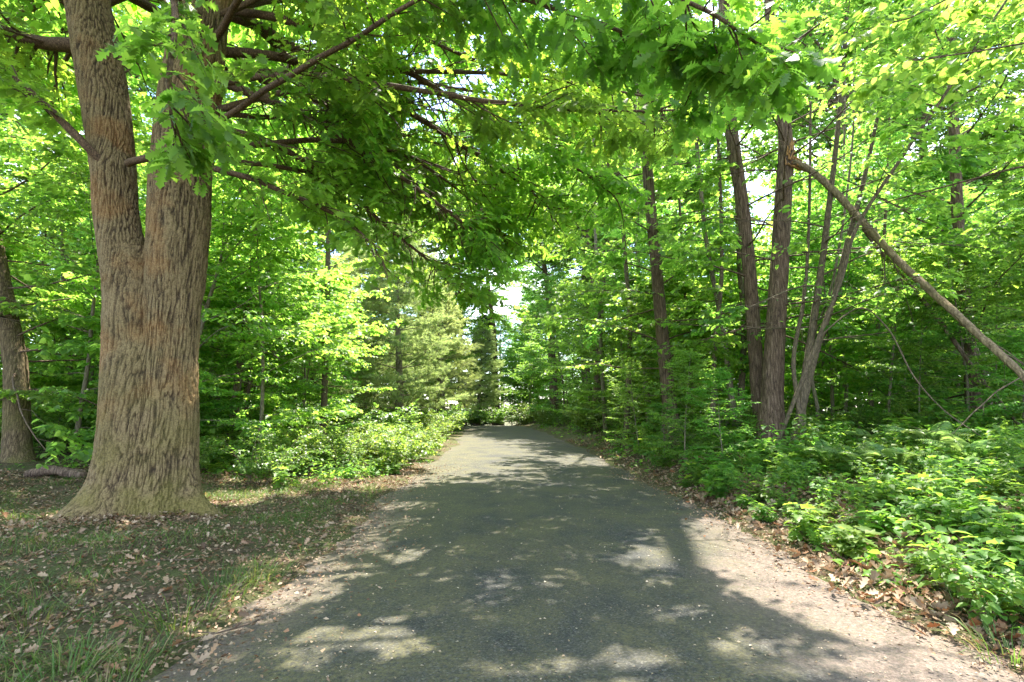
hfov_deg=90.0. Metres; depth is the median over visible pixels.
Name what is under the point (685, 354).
understory tree
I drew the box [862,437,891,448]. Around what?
leafy plant
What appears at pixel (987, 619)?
leafy plant
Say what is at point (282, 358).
sapling
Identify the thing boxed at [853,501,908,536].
leafy plant
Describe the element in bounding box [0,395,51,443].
shrub
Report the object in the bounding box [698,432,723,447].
leafy plant
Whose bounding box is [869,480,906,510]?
leafy plant
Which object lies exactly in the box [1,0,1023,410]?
sky
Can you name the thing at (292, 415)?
understory tree
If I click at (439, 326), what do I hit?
canopy tree
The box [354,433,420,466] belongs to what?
shrub
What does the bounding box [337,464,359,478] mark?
leafy plant
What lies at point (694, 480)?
leafy plant
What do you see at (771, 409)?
maple tree
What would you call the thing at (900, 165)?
sapling
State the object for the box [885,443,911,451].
leafy plant
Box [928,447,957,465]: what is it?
leafy plant
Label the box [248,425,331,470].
shrub
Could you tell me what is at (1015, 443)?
leafy plant
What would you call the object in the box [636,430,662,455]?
leafy plant
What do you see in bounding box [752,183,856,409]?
canopy tree
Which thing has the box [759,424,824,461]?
leafy plant
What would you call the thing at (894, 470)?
leafy plant
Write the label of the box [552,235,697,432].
understory tree
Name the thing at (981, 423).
leafy plant
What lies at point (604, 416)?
sapling
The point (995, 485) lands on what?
leafy plant
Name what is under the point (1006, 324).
understory tree
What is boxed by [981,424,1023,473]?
leafy plant
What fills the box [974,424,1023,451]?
leafy plant
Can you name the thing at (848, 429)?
leafy plant
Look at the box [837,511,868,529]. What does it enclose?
leafy plant
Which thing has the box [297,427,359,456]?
shrub
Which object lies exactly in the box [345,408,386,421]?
shrub
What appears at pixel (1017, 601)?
leafy plant
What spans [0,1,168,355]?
canopy tree
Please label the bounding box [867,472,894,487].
leafy plant
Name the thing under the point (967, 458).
leafy plant
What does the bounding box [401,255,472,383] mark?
canopy tree
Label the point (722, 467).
leafy plant
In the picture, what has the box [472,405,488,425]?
shrub
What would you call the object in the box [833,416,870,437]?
leafy plant
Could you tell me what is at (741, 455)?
leafy plant
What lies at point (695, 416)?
leafy plant
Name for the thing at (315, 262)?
understory tree
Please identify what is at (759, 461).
leafy plant
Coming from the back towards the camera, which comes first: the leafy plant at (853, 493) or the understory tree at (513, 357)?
the understory tree at (513, 357)
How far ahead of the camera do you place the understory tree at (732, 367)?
14.98 m
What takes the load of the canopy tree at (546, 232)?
on the ground at (568, 432)
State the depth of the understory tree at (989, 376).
8.56 m
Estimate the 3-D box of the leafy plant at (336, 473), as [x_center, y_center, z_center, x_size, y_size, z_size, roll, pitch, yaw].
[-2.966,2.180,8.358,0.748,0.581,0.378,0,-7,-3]
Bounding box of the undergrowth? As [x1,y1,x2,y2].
[0,405,1023,633]
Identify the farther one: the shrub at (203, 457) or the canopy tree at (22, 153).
the canopy tree at (22, 153)
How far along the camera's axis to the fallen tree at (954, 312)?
9.04 m
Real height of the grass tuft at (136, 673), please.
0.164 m
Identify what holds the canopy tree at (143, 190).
on the ground at (568, 432)
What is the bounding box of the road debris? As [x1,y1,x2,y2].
[168,453,1021,681]
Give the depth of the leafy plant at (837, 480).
6.97 m
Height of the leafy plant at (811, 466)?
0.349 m
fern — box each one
[732,441,789,455]
[765,444,809,453]
[791,439,861,463]
[816,441,892,467]
[837,428,891,440]
[858,441,944,467]
[882,421,977,446]
[915,433,1023,456]
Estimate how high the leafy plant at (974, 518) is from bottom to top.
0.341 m
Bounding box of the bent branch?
[814,308,981,436]
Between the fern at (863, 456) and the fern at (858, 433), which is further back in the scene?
the fern at (858, 433)
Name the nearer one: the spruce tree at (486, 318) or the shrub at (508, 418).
the shrub at (508, 418)
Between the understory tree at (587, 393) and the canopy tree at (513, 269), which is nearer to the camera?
the understory tree at (587, 393)
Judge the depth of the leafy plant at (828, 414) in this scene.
11.13 m
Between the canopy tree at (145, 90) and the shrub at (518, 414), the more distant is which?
the shrub at (518, 414)
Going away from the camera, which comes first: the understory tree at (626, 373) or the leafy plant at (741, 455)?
the leafy plant at (741, 455)
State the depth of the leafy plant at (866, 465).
6.92 m
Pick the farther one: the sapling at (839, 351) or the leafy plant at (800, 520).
the sapling at (839, 351)
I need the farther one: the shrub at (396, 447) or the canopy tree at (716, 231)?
the canopy tree at (716, 231)
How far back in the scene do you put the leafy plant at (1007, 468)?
5.57 m
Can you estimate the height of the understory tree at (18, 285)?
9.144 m
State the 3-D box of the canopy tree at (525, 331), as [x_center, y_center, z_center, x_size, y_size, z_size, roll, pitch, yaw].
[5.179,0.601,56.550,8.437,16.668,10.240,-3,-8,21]
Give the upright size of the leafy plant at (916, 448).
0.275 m
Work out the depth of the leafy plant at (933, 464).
6.08 m
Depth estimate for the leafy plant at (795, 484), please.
6.82 m
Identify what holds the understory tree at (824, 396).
on the ground at (568, 432)
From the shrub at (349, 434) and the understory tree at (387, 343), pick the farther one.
the understory tree at (387, 343)
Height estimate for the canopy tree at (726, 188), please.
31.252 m
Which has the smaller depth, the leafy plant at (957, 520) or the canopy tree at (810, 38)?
the leafy plant at (957, 520)
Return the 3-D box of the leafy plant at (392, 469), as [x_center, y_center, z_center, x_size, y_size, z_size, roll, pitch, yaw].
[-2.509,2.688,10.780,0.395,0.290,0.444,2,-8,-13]
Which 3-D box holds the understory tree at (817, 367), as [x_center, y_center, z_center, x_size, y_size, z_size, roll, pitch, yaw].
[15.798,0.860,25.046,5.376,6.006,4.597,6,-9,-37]
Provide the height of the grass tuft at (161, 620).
0.206 m
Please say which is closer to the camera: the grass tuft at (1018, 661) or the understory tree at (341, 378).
the grass tuft at (1018, 661)
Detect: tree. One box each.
[0,0,843,520]
[0,1,146,469]
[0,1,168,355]
[0,12,83,217]
[0,84,258,455]
[0,117,100,422]
[0,157,78,382]
[0,162,59,284]
[0,163,233,422]
[0,187,146,423]
[0,199,44,230]
[0,200,204,415]
[0,214,97,414]
[0,269,85,408]
[0,310,97,414]
[1,231,72,369]
[4,163,89,384]
[23,216,93,354]
[29,227,99,400]
[39,294,233,410]
[47,132,150,354]
[55,90,329,461]
[61,211,286,410]
[66,240,277,430]
[124,1,284,194]
[198,150,402,443]
[199,239,328,427]
[200,192,342,419]
[200,259,330,419]
[205,258,279,415]
[210,241,389,425]
[217,3,409,402]
[223,267,365,434]
[240,242,341,408]
[245,174,376,378]
[246,145,378,424]
[251,264,367,414]
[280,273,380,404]
[296,338,372,403]
[304,126,440,387]
[307,242,436,428]
[331,214,474,419]
[351,288,415,401]
[351,318,430,420]
[365,147,497,406]
[371,342,411,410]
[374,289,416,409]
[385,267,473,400]
[387,329,462,412]
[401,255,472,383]
[403,282,489,414]
[404,323,474,414]
[405,309,465,392]
[411,92,512,411]
[415,190,521,425]
[416,351,466,413]
[429,346,475,407]
[435,201,547,424]
[435,284,488,402]
[451,328,507,425]
[454,362,501,418]
[469,314,498,425]
[473,357,517,424]
[477,148,604,418]
[486,353,542,424]
[487,343,542,422]
[488,312,522,424]
[496,242,589,403]
[497,302,548,422]
[497,339,548,414]
[498,341,545,421]
[502,287,563,393]
[505,0,849,448]
[505,360,562,420]
[506,355,548,421]
[507,269,607,422]
[513,92,642,400]
[515,275,592,391]
[517,119,667,350]
[520,186,633,348]
[520,313,575,406]
[526,89,677,429]
[528,361,566,404]
[531,306,609,404]
[541,283,634,412]
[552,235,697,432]
[560,318,620,394]
[566,15,753,365]
[567,326,656,423]
[579,241,662,394]
[581,228,703,415]
[583,0,963,433]
[590,318,679,394]
[598,270,728,432]
[598,304,698,392]
[599,198,763,417]
[604,359,663,455]
[614,19,777,278]
[618,262,746,414]
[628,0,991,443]
[629,129,745,272]
[640,400,690,464]
[641,348,739,468]
[649,264,818,404]
[652,246,812,426]
[675,363,767,464]
[683,0,1017,443]
[694,206,758,354]
[702,232,834,402]
[708,0,964,411]
[710,160,949,417]
[724,0,964,406]
[725,220,891,414]
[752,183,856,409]
[784,119,1022,410]
[785,196,940,414]
[786,198,877,415]
[787,156,1023,458]
[788,231,880,410]
[788,311,866,413]
[791,178,1014,410]
[796,0,1023,434]
[798,0,1023,372]
[813,0,1023,240]
[817,252,947,404]
[825,208,1021,389]
[828,235,987,425]
[846,295,988,426]
[857,186,1023,419]
[861,228,1021,429]
[866,180,1023,402]
[874,243,1023,423]
[876,180,1023,408]
[889,132,1023,209]
[896,231,1023,419]
[917,0,1023,194]
[917,175,1023,424]
[948,199,1023,389]
[955,326,1023,427]
[972,129,1022,213]
[991,273,1023,376]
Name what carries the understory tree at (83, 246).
on the ground at (568, 432)
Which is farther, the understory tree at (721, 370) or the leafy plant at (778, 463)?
the understory tree at (721, 370)
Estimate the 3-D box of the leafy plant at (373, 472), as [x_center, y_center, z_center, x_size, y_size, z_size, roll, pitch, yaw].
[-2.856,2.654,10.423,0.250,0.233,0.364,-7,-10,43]
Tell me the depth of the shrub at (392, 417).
19.63 m
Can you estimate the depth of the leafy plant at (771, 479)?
7.58 m
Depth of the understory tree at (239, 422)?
10.98 m
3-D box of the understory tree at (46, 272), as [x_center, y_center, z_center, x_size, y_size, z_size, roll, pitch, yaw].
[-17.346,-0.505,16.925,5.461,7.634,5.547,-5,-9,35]
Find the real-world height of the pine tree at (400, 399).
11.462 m
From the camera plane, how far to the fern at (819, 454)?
8.20 m
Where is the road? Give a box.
[145,425,1023,681]
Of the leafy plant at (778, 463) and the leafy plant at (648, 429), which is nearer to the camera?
the leafy plant at (778, 463)
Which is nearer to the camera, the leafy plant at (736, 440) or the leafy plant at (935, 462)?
the leafy plant at (935, 462)
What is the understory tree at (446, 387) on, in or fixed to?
on the ground at (568, 432)
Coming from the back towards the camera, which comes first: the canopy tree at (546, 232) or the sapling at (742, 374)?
the canopy tree at (546, 232)
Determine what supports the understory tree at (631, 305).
on the ground at (568, 432)
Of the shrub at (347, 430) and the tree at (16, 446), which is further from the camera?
the shrub at (347, 430)
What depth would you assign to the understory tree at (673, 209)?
18.30 m
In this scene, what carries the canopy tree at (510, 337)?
on the ground at (568, 432)
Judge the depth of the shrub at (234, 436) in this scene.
14.33 m
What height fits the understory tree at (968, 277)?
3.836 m
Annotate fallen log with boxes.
[23,465,87,478]
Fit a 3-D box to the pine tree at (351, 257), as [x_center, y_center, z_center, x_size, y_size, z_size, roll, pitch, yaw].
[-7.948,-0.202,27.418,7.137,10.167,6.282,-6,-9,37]
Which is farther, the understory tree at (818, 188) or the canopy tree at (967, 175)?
the canopy tree at (967, 175)
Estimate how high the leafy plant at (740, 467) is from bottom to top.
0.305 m
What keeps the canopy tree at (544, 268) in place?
on the ground at (568, 432)
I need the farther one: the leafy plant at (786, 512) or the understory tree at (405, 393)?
the understory tree at (405, 393)
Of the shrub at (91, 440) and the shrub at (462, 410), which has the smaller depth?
the shrub at (91, 440)
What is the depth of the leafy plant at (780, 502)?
6.45 m
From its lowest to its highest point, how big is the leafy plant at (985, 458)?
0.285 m
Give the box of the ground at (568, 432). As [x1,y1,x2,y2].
[0,412,1023,681]
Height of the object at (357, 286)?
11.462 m
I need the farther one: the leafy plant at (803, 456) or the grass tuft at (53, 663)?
the leafy plant at (803, 456)
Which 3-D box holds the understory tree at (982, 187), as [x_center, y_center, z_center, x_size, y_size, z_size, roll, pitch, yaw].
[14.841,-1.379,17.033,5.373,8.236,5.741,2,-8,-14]
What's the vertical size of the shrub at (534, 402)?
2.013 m
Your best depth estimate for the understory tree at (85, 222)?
15.86 m
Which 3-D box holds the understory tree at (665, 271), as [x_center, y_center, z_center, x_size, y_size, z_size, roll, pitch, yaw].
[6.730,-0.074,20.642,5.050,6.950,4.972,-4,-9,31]
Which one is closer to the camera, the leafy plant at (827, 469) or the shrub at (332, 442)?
the leafy plant at (827, 469)
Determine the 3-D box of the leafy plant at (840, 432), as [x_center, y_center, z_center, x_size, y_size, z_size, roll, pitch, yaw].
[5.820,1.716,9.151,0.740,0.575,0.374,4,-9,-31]
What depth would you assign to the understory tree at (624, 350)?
27.09 m
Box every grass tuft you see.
[0,587,84,630]
[0,635,150,681]
[24,626,134,677]
[54,619,199,681]
[61,648,168,681]
[105,578,240,636]
[163,559,272,602]
[214,551,287,583]
[931,608,1023,670]
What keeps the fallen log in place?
on the ground at (568, 432)
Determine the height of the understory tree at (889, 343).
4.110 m
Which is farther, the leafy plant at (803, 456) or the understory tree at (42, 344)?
the understory tree at (42, 344)
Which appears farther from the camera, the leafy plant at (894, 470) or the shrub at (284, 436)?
the shrub at (284, 436)
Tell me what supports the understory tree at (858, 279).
on the ground at (568, 432)
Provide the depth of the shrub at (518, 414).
43.83 m
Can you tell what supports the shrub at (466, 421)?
on the ground at (568, 432)
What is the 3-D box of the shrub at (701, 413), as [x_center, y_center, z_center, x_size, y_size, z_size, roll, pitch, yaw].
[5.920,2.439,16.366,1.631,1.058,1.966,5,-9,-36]
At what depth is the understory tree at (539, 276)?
34.67 m
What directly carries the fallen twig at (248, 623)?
on the road
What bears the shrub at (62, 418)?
on the ground at (568, 432)
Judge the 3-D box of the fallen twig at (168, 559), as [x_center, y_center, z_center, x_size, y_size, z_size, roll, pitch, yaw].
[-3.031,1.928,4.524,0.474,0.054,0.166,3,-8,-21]
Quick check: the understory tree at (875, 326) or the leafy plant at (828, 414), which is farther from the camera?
the understory tree at (875, 326)
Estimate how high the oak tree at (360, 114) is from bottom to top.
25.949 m
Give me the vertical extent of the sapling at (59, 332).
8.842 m
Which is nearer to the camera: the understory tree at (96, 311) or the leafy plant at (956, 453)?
the leafy plant at (956, 453)
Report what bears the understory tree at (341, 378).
on the ground at (568, 432)
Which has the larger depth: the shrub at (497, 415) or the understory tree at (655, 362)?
the shrub at (497, 415)
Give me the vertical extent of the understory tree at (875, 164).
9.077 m
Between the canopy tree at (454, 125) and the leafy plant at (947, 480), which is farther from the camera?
the canopy tree at (454, 125)
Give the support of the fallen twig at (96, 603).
on the ground at (568, 432)
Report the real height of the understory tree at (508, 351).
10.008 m
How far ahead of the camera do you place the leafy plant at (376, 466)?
11.12 m
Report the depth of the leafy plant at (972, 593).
3.48 m
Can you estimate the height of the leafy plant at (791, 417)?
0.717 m
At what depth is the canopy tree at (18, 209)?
23.96 m
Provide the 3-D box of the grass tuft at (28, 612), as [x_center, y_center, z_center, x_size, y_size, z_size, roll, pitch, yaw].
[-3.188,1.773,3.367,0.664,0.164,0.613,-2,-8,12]
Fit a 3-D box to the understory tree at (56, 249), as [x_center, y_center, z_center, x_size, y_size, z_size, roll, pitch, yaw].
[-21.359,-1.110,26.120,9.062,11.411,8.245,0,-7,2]
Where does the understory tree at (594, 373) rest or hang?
on the ground at (568, 432)
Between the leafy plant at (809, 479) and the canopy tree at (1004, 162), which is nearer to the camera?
the leafy plant at (809, 479)
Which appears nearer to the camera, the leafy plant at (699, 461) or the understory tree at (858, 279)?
the leafy plant at (699, 461)
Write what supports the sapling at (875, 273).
on the ground at (568, 432)
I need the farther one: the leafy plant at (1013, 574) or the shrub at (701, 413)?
the shrub at (701, 413)
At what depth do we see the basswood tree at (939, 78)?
7.18 m
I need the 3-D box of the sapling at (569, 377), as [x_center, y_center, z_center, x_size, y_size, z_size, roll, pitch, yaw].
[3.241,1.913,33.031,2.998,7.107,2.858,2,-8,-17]
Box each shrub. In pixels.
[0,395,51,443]
[0,399,95,450]
[32,407,92,453]
[66,421,95,447]
[199,427,230,452]
[199,431,249,470]
[199,437,219,466]
[199,446,215,465]
[200,423,236,438]
[201,430,230,449]
[203,428,258,455]
[205,419,258,444]
[212,421,337,486]
[221,441,264,459]
[229,422,308,452]
[229,429,318,465]
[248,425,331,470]
[268,429,344,461]
[292,418,372,465]
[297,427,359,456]
[299,398,352,422]
[307,404,375,431]
[308,423,372,471]
[329,419,363,436]
[330,427,356,442]
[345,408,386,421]
[348,427,401,460]
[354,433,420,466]
[355,399,423,429]
[356,419,395,433]
[361,420,403,439]
[366,423,417,440]
[366,431,414,449]
[367,426,443,470]
[381,404,428,431]
[383,420,440,459]
[393,420,442,439]
[406,405,438,416]
[410,433,445,451]
[415,409,466,433]
[415,427,450,443]
[418,407,464,437]
[427,402,473,428]
[436,405,483,428]
[464,405,488,425]
[471,402,507,424]
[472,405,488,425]
[489,407,517,425]
[506,406,528,425]
[518,402,543,423]
[521,399,545,414]
[521,403,545,422]
[526,408,553,422]
[533,411,557,425]
[544,402,571,425]
[544,404,562,418]
[561,399,612,430]
[563,400,607,430]
[576,401,623,431]
[605,388,660,423]
[605,414,640,437]
[636,416,660,434]
[671,410,725,449]
[679,394,725,413]
[679,407,721,423]
[737,406,793,427]
[739,406,793,434]
[830,393,907,434]
[840,398,887,414]
[872,401,934,423]
[889,402,955,426]
[896,386,984,421]
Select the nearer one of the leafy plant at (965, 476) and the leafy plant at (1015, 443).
the leafy plant at (965, 476)
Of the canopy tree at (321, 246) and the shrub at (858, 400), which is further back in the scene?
the canopy tree at (321, 246)
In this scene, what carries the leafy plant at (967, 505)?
on the ground at (568, 432)
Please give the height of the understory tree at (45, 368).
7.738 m
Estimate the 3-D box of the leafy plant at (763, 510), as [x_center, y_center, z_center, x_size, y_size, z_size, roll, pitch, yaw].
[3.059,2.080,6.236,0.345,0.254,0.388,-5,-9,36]
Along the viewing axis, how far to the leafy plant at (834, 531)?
4.95 m
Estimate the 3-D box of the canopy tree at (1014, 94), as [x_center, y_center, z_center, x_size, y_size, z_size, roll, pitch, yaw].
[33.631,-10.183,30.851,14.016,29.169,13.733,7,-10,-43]
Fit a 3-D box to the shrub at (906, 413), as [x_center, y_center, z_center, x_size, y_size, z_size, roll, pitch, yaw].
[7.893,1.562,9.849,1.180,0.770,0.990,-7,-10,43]
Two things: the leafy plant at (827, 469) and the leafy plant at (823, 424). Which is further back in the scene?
the leafy plant at (823, 424)
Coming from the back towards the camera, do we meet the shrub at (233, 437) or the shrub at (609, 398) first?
the shrub at (609, 398)
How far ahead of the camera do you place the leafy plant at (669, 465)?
10.86 m
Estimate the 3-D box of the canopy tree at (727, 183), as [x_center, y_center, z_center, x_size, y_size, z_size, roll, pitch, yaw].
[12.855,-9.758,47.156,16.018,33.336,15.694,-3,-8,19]
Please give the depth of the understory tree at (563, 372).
27.86 m
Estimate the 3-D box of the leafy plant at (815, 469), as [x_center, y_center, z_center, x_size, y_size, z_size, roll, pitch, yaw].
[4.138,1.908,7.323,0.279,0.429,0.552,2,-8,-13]
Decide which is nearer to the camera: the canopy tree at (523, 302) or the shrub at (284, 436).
the shrub at (284, 436)
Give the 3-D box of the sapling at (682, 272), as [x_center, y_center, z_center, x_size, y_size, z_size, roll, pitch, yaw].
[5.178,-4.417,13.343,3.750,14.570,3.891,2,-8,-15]
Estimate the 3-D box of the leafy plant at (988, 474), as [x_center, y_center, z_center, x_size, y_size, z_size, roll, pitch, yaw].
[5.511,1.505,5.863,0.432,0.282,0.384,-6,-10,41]
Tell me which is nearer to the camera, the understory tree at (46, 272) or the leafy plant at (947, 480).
the leafy plant at (947, 480)
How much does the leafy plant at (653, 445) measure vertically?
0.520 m
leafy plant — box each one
[205,461,228,473]
[227,455,257,474]
[271,466,308,488]
[307,456,352,491]
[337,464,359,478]
[345,453,362,466]
[350,458,380,481]
[363,466,379,475]
[364,458,384,470]
[383,462,402,474]
[606,432,625,446]
[621,430,640,444]
[631,438,654,456]
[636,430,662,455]
[640,423,650,439]
[645,435,669,452]
[654,454,676,467]
[676,477,691,487]
[678,454,704,476]
[678,462,714,485]
[686,419,730,455]
[688,413,702,435]
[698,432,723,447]
[698,476,734,499]
[700,470,718,485]
[702,462,739,483]
[706,416,748,446]
[708,449,736,469]
[708,461,739,476]
[715,471,740,487]
[719,461,762,494]
[721,432,751,453]
[722,417,748,440]
[722,451,751,468]
[724,470,745,485]
[731,456,747,471]
[733,494,756,507]
[743,439,775,463]
[743,449,765,464]
[743,464,756,473]
[744,453,774,474]
[746,480,771,500]
[747,418,764,440]
[747,448,775,472]
[747,502,778,521]
[749,462,763,481]
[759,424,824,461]
[761,468,785,500]
[761,474,780,485]
[763,451,802,480]
[767,491,798,508]
[775,459,820,496]
[778,503,798,518]
[779,455,808,470]
[780,423,831,458]
[781,470,808,484]
[783,502,841,541]
[785,408,795,429]
[786,450,819,461]
[786,458,817,485]
[789,412,831,445]
[790,397,823,416]
[790,456,827,478]
[792,508,837,531]
[795,447,826,467]
[803,477,837,496]
[806,404,855,430]
[806,419,834,438]
[806,431,831,444]
[806,528,830,548]
[808,473,845,509]
[814,500,844,517]
[816,471,851,489]
[818,522,882,559]
[819,437,838,446]
[819,457,845,472]
[820,421,853,445]
[820,465,836,475]
[826,429,840,444]
[826,437,874,471]
[828,462,857,477]
[828,528,855,542]
[829,481,882,519]
[830,414,866,430]
[830,421,863,445]
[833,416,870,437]
[833,444,848,466]
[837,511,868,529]
[843,453,898,485]
[844,482,879,503]
[848,469,861,479]
[849,437,866,448]
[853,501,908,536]
[854,459,874,485]
[855,449,881,468]
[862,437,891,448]
[867,423,908,445]
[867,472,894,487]
[867,473,916,498]
[868,407,898,436]
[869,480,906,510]
[871,455,910,474]
[872,423,905,446]
[878,461,916,487]
[882,415,930,441]
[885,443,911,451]
[894,493,949,535]
[896,472,956,507]
[901,500,937,515]
[902,445,923,451]
[902,518,1023,612]
[903,435,923,443]
[903,544,941,575]
[904,433,933,448]
[904,456,927,475]
[906,442,931,451]
[906,476,977,518]
[910,451,939,469]
[910,454,997,495]
[914,395,998,436]
[915,458,951,477]
[917,455,959,473]
[918,485,956,498]
[918,536,968,595]
[921,465,954,513]
[924,455,964,478]
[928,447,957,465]
[929,576,1006,605]
[934,450,979,471]
[935,458,993,502]
[935,506,989,540]
[937,489,1011,528]
[945,560,1023,630]
[949,427,984,441]
[955,414,996,433]
[960,432,984,442]
[960,505,1022,548]
[960,535,1023,578]
[962,427,997,443]
[968,460,1018,484]
[968,509,1023,565]
[969,449,999,463]
[971,416,1013,440]
[971,470,1023,499]
[972,448,1006,464]
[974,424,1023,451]
[978,483,1023,534]
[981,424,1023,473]
[984,429,1020,448]
[985,574,1023,622]
[986,457,1020,486]
[989,399,1022,430]
[991,445,1023,465]
[992,416,1023,448]
[997,566,1023,590]
[1002,432,1023,458]
[1010,456,1023,481]
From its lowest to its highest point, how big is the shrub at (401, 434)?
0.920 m
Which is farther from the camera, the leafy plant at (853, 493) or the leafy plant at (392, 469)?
the leafy plant at (392, 469)
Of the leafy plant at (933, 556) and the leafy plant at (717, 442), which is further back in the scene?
the leafy plant at (717, 442)
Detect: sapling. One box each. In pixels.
[0,140,95,415]
[141,98,285,423]
[199,158,326,441]
[200,233,341,440]
[260,150,396,436]
[277,325,314,378]
[542,319,588,423]
[552,34,637,435]
[573,280,619,380]
[577,27,681,439]
[588,3,671,423]
[626,0,738,424]
[631,0,823,447]
[639,0,797,432]
[668,7,813,428]
[729,0,935,428]
[760,0,1023,455]
[761,0,910,413]
[789,36,985,406]
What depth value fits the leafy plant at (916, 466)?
6.69 m
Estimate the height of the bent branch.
2.285 m
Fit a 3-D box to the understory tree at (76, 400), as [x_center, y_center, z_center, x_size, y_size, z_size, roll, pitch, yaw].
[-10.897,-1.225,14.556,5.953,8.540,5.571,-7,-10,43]
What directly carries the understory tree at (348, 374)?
on the ground at (568, 432)
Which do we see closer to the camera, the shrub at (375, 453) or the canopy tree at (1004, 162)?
the shrub at (375, 453)
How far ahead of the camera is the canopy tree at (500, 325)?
69.38 m
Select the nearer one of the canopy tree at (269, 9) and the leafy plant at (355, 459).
the leafy plant at (355, 459)
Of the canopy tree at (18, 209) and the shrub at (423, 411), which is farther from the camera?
the shrub at (423, 411)
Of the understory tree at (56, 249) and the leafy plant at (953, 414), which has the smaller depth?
the leafy plant at (953, 414)
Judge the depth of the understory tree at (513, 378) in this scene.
55.24 m
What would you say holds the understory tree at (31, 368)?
on the ground at (568, 432)
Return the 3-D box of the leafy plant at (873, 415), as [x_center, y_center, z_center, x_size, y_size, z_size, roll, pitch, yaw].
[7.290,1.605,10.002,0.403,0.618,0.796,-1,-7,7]
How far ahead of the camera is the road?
3.67 m
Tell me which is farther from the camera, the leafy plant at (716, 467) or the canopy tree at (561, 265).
the canopy tree at (561, 265)
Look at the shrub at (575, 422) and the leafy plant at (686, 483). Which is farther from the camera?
the shrub at (575, 422)
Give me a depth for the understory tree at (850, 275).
18.10 m
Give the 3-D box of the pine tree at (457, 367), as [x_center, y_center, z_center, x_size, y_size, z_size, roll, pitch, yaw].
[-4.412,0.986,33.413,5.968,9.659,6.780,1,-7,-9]
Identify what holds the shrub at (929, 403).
on the ground at (568, 432)
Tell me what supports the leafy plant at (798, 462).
on the ground at (568, 432)
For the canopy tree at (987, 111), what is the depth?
30.79 m
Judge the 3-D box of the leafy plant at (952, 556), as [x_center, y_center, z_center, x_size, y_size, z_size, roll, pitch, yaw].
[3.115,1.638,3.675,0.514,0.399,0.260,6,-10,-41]
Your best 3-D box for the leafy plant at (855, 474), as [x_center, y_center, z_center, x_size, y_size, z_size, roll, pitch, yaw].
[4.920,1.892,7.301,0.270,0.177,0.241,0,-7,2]
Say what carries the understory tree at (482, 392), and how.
on the ground at (568, 432)
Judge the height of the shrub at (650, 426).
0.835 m
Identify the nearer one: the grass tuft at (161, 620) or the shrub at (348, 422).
the grass tuft at (161, 620)
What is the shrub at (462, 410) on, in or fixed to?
on the ground at (568, 432)
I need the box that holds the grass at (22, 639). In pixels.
[0,471,1023,681]
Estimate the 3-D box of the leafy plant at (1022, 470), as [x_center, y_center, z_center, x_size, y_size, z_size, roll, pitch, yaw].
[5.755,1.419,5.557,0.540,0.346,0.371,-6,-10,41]
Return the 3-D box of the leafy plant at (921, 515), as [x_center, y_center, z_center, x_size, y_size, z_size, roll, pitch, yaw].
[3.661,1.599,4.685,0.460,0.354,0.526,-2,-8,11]
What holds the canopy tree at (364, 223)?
on the ground at (568, 432)
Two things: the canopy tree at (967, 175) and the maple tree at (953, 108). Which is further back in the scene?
the canopy tree at (967, 175)
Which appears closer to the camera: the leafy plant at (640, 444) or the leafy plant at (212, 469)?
the leafy plant at (212, 469)
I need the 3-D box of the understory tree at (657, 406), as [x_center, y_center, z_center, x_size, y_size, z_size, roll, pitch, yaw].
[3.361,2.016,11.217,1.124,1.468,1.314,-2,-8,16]
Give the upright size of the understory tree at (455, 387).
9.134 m
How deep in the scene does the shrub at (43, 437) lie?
11.17 m
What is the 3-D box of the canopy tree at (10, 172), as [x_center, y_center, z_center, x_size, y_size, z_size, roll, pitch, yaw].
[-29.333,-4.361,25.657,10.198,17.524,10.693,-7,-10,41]
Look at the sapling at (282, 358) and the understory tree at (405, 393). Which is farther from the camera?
the understory tree at (405, 393)
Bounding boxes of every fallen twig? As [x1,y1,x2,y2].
[43,545,78,559]
[53,589,145,616]
[153,555,197,562]
[154,618,260,651]
[953,640,1023,666]
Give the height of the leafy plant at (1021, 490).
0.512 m
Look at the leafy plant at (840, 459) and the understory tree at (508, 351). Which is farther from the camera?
the understory tree at (508, 351)
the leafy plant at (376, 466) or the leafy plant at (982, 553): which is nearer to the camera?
the leafy plant at (982, 553)
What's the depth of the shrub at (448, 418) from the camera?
25.39 m
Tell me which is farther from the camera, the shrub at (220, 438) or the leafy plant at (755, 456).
the shrub at (220, 438)
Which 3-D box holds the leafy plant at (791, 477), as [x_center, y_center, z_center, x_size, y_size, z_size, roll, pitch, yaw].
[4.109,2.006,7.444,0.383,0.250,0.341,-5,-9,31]
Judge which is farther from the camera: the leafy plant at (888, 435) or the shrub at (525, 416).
the shrub at (525, 416)
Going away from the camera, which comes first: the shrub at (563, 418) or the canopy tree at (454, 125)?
the shrub at (563, 418)
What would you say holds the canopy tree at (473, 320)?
on the ground at (568, 432)
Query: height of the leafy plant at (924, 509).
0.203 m
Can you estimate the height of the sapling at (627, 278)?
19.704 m
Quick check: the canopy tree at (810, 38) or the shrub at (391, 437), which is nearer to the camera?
the shrub at (391, 437)
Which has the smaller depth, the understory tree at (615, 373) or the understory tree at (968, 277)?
the understory tree at (968, 277)
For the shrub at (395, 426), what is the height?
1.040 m
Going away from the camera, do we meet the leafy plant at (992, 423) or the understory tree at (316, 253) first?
the leafy plant at (992, 423)
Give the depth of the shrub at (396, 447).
11.26 m
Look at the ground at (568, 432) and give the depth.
4.60 m
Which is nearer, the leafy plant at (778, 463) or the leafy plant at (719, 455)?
the leafy plant at (778, 463)
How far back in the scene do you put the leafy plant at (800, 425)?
9.30 m

